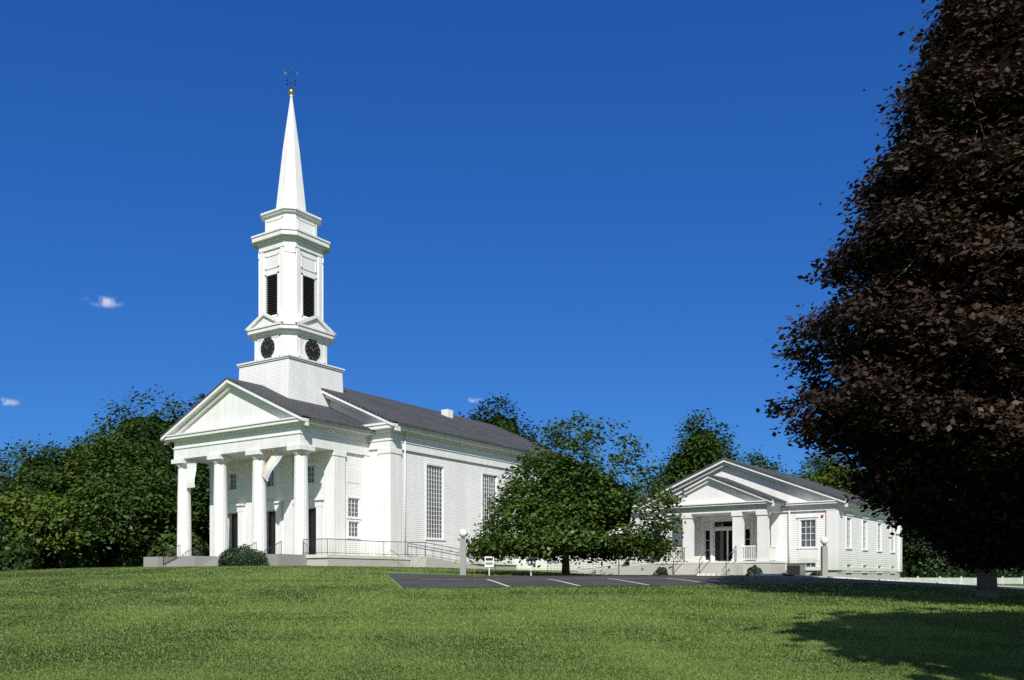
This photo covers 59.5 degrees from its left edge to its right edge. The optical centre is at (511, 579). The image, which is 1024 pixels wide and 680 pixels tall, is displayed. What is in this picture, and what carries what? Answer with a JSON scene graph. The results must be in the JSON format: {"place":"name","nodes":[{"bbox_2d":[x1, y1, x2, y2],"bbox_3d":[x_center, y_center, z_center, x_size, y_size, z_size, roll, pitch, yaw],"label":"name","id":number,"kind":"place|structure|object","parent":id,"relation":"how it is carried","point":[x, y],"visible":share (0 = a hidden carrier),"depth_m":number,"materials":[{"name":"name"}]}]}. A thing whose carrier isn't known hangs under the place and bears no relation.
{"place":"outdoors","nodes":[
{"label":"outdoors","id":0,"kind":"place"},
{"bbox_2d":[0,0,944,553],"label":"sky","id":1,"kind":"structure","parent":0,"point":[610,209],"materials":[{"name":"blue"}]},
{"bbox_2d":[0,565,1023,679],"bbox_3d":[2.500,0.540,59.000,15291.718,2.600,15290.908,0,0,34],"label":"lawn ground","id":2,"kind":"structure","parent":0,"point":[526,640],"depth_m":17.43,"materials":[{"name":"green plant"}]},
{"bbox_2d":[0,517,44,570],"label":"hedge","id":3,"kind":"object","parent":2,"relation":"on","point":[13,551],"visible":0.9,"depth_m":71.53,"materials":[{"name":"green plant"}]},
{"bbox_2d":[0,482,52,500],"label":"tree","id":4,"kind":"object","parent":2,"relation":"on","point":[25,487],"visible":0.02,"depth_m":83.32,"materials":[{"name":"green plant"}]},
{"bbox_2d":[0,468,62,494],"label":"tree","id":5,"kind":"object","parent":2,"relation":"on","point":[14,480],"visible":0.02,"depth_m":95.23,"materials":[{"name":"green plant"}]},
{"bbox_2d":[0,481,73,558],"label":"tree","id":6,"kind":"object","parent":2,"relation":"on","point":[20,497],"visible":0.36,"depth_m":76.99,"materials":[{"name":"green plant"}]},
{"bbox_2d":[0,433,85,500],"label":"tree","id":7,"kind":"object","parent":2,"relation":"on","point":[45,467],"visible":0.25,"depth_m":95.46,"materials":[{"name":"green plant"}]},
{"bbox_2d":[37,550,57,569],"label":"hedge","id":8,"kind":"object","parent":2,"relation":"on","point":[45,559],"visible":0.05,"depth_m":83.01,"materials":[{"name":"green plant"}]},
{"bbox_2d":[0,484,147,563],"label":"tree","id":9,"kind":"object","parent":2,"relation":"on","point":[49,520],"visible":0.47,"depth_m":75.33,"materials":[{"name":"green plant"}]},
{"bbox_2d":[46,537,114,568],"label":"hedge","id":10,"kind":"object","parent":2,"relation":"on","point":[99,558],"visible":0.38,"depth_m":78.50,"materials":[{"name":"green plant"}]},
{"bbox_2d":[53,417,124,495],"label":"tree","id":11,"kind":"object","parent":2,"relation":"on","point":[74,450],"visible":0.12,"depth_m":96.32,"materials":[{"name":"green plant"}]},
{"bbox_2d":[60,384,191,491],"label":"tree","id":12,"kind":"object","parent":2,"relation":"on","point":[135,439],"visible":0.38,"depth_m":90.14,"materials":[{"name":"green plant"}]},
{"bbox_2d":[47,459,209,552],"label":"tree","id":13,"kind":"object","parent":2,"relation":"on","point":[136,505],"visible":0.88,"depth_m":76.45,"materials":[{"name":"green plant"}]},
{"bbox_2d":[105,536,157,566],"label":"hedge","id":14,"kind":"object","parent":2,"relation":"on","point":[131,558],"visible":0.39,"depth_m":78.94,"materials":[{"name":"green plant"}]},
{"bbox_2d":[137,544,160,566],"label":"hedge","id":15,"kind":"object","parent":2,"relation":"on","point":[152,548],"visible":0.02,"depth_m":77.76,"materials":[{"name":"green plant"}]},
{"bbox_2d":[141,443,209,537],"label":"tree","id":16,"kind":"object","parent":2,"relation":"on","point":[202,481],"visible":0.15,"depth_m":82.28,"materials":[{"name":"green plant"}]},
{"bbox_2d":[147,531,209,556],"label":"hedge","id":17,"kind":"object","parent":2,"relation":"on","point":[170,542],"visible":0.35,"depth_m":71.87,"materials":[{"name":"green plant"}]},
{"bbox_2d":[158,393,209,543],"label":"spruce tree","id":18,"kind":"object","parent":2,"relation":"on","point":[195,403],"visible":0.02,"depth_m":90.49,"materials":[{"name":"green plant"}]},
{"bbox_2d":[199,531,209,546],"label":"tree","id":19,"kind":"object","parent":2,"relation":"on","point":[207,541],"visible":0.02,"depth_m":87.87,"materials":[{"name":"green plant"}]},
{"bbox_2d":[218,544,269,566],"bbox_3d":[-16.328,-1.407,54.538,4.563,1.560,1.914,0,0,34],"label":"yew shrub","id":20,"kind":"object","parent":2,"relation":"on","point":[247,556],"visible":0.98,"depth_m":53.91,"materials":[{"name":"green plant"}]},
{"bbox_2d":[143,69,575,568],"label":"church","id":21,"kind":"structure","parent":2,"relation":"on","point":[298,448],"depth_m":61.17,"materials":[{"name":"wood"}]},
{"bbox_2d":[459,529,466,574],"bbox_3d":[-2.500,-1.230,45.800,0.440,2.680,0.433,0,0,34],"label":"lamp post","id":22,"kind":"object","parent":2,"relation":"on","point":[463,533],"visible":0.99,"depth_m":45.65,"materials":[{"name":"stone"}]},
{"bbox_2d":[485,556,493,574],"bbox_3d":[-1.200,-0.591,47.185,0.480,1.200,0.090,0,0,0],"label":"reserved sign","id":23,"kind":"object","parent":2,"relation":"on","point":[489,561],"visible":0.91,"depth_m":47.15,"materials":[{"name":"white metal"}]},
{"bbox_2d":[453,392,552,447],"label":"tree","id":24,"kind":"object","parent":2,"relation":"on","point":[500,420],"visible":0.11,"depth_m":98.94,"materials":[{"name":"green plant"}]},
{"bbox_2d":[526,557,535,575],"bbox_3d":[1.000,-0.559,46.985,0.480,1.200,0.090,0,0,0],"label":"reserved sign","id":25,"kind":"object","parent":2,"relation":"on","point":[530,563],"visible":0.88,"depth_m":46.95,"materials":[{"name":"white metal"}]},
{"bbox_2d":[449,409,692,575],"bbox_3d":[3.421,-4.619,50.270,12.152,9.482,12.021,0,0,34],"label":"tree","id":26,"kind":"object","parent":2,"relation":"on","point":[568,506],"visible":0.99,"depth_m":48.36,"materials":[{"name":"green plant"}]},
{"bbox_2d":[514,493,650,570],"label":"connector wing","id":27,"kind":"structure","parent":2,"relation":"on","point":[543,564],"depth_m":69.53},
{"bbox_2d":[616,550,621,574],"bbox_3d":[6.200,-1.039,51.986,0.320,2.100,0.072,0,0,0],"label":"sign","id":28,"kind":"object","parent":2,"relation":"on","point":[618,556],"visible":0.27,"depth_m":51.97,"materials":[{"name":"grey metal"}]},
{"bbox_2d":[655,567,667,574],"bbox_3d":[9.338,-0.451,55.926,0.848,0.718,0.764,0,0,34],"label":"shrub","id":29,"kind":"object","parent":2,"relation":"on","point":[661,571],"visible":0.92,"depth_m":55.73,"materials":[{"name":"green plant"}]},
{"bbox_2d":[640,407,742,493],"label":"tree","id":30,"kind":"object","parent":2,"relation":"on","point":[701,448],"visible":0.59,"depth_m":93.85,"materials":[{"name":"green plant"}]},
{"bbox_2d":[547,458,901,579],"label":"parish hall","id":31,"kind":"structure","parent":2,"relation":"on","point":[741,518],"depth_m":55.03,"materials":[{"name":"wood"}]},
{"bbox_2d":[746,565,762,574],"bbox_3d":[14.236,-0.459,52.629,1.057,0.785,0.891,0,0,34],"label":"shrub","id":32,"kind":"object","parent":2,"relation":"on","point":[755,568],"visible":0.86,"depth_m":52.42,"materials":[{"name":"green plant"}]},
{"bbox_2d":[738,445,787,472],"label":"tree","id":33,"kind":"object","parent":2,"relation":"on","point":[753,460],"visible":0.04,"depth_m":102.71,"materials":[{"name":"green plant"}]},
{"bbox_2d":[810,570,820,575],"bbox_3d":[17.967,-0.211,52.995,0.904,0.663,0.764,0,0,34],"label":"shrub","id":34,"kind":"object","parent":2,"relation":"on","point":[814,573],"visible":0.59,"depth_m":52.80,"materials":[{"name":"green plant"}]},
{"bbox_2d":[790,469,847,492],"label":"tree","id":35,"kind":"object","parent":2,"relation":"on","point":[822,478],"visible":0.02,"depth_m":107.40,"materials":[{"name":"green plant"}]},
{"bbox_2d":[820,537,827,575],"bbox_3d":[17.600,-1.041,50.500,0.440,2.680,0.433,0,0,34],"label":"lamp post","id":36,"kind":"object","parent":2,"relation":"on","point":[824,556],"visible":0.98,"depth_m":50.35,"materials":[{"name":"stone"}]},
{"bbox_2d":[786,450,871,500],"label":"tree","id":37,"kind":"object","parent":2,"relation":"on","point":[822,472],"visible":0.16,"depth_m":109.99,"materials":[{"name":"green plant"}]},
{"bbox_2d":[696,574,1017,586],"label":"pavement kerb","id":38,"kind":"structure","parent":2,"relation":"on","point":[832,577],"depth_m":48.79,"materials":[{"name":"concrete"}]},
{"bbox_2d":[756,0,1023,597],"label":"copper beech tree","id":39,"kind":"object","parent":2,"relation":"on","point":[922,402],"visible":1,"depth_m":24.94,"materials":[{"name":"brown plant"}]},
{"bbox_2d":[900,555,908,578],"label":"hedge","id":40,"kind":"object","parent":2,"relation":"on","point":[903,573],"visible":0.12,"depth_m":113.01,"materials":[{"name":"green plant"}]},
{"bbox_2d":[902,547,911,580],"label":"tree","id":41,"kind":"object","parent":2,"relation":"on","point":[908,560],"visible":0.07,"depth_m":115.55,"materials":[{"name":"green plant"}]},
{"bbox_2d":[902,527,948,562],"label":"tree","id":42,"kind":"object","parent":2,"relation":"on","point":[912,546],"visible":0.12,"depth_m":113.63,"materials":[{"name":"green plant"}]},
{"bbox_2d":[905,549,960,581],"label":"hedge","id":43,"kind":"object","parent":2,"relation":"on","point":[927,566],"visible":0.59,"depth_m":113.25,"materials":[{"name":"green plant"}]},
{"bbox_2d":[900,576,1022,583],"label":"picket fence","id":44,"kind":"object","parent":2,"relation":"on","point":[968,580],"visible":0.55,"depth_m":107.36,"materials":[{"name":"white wood"}]},
{"bbox_2d":[947,555,997,583],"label":"hedge","id":45,"kind":"object","parent":2,"relation":"on","point":[964,574],"visible":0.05,"depth_m":113.01,"materials":[{"name":"green plant"}]},
{"bbox_2d":[997,568,1009,583],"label":"hedge","id":46,"kind":"object","parent":2,"relation":"on","point":[1000,573],"visible":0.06,"depth_m":112.84,"materials":[{"name":"green plant"}]},
{"bbox_2d":[1008,568,1023,583],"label":"hedge","id":47,"kind":"object","parent":2,"relation":"on","point":[1013,573],"visible":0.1,"depth_m":113.92,"materials":[{"name":"green plant"}]},
{"bbox_2d":[12,585,1017,678],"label":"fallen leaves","id":48,"kind":"object","parent":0,"point":[522,660],"visible":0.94,"depth_m":14.66,"materials":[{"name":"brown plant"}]},
{"bbox_2d":[388,573,1023,589],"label":"parking lot road","id":49,"kind":"structure","parent":0,"point":[405,580],"depth_m":37.46,"materials":[{"name":"grey asphalt"}]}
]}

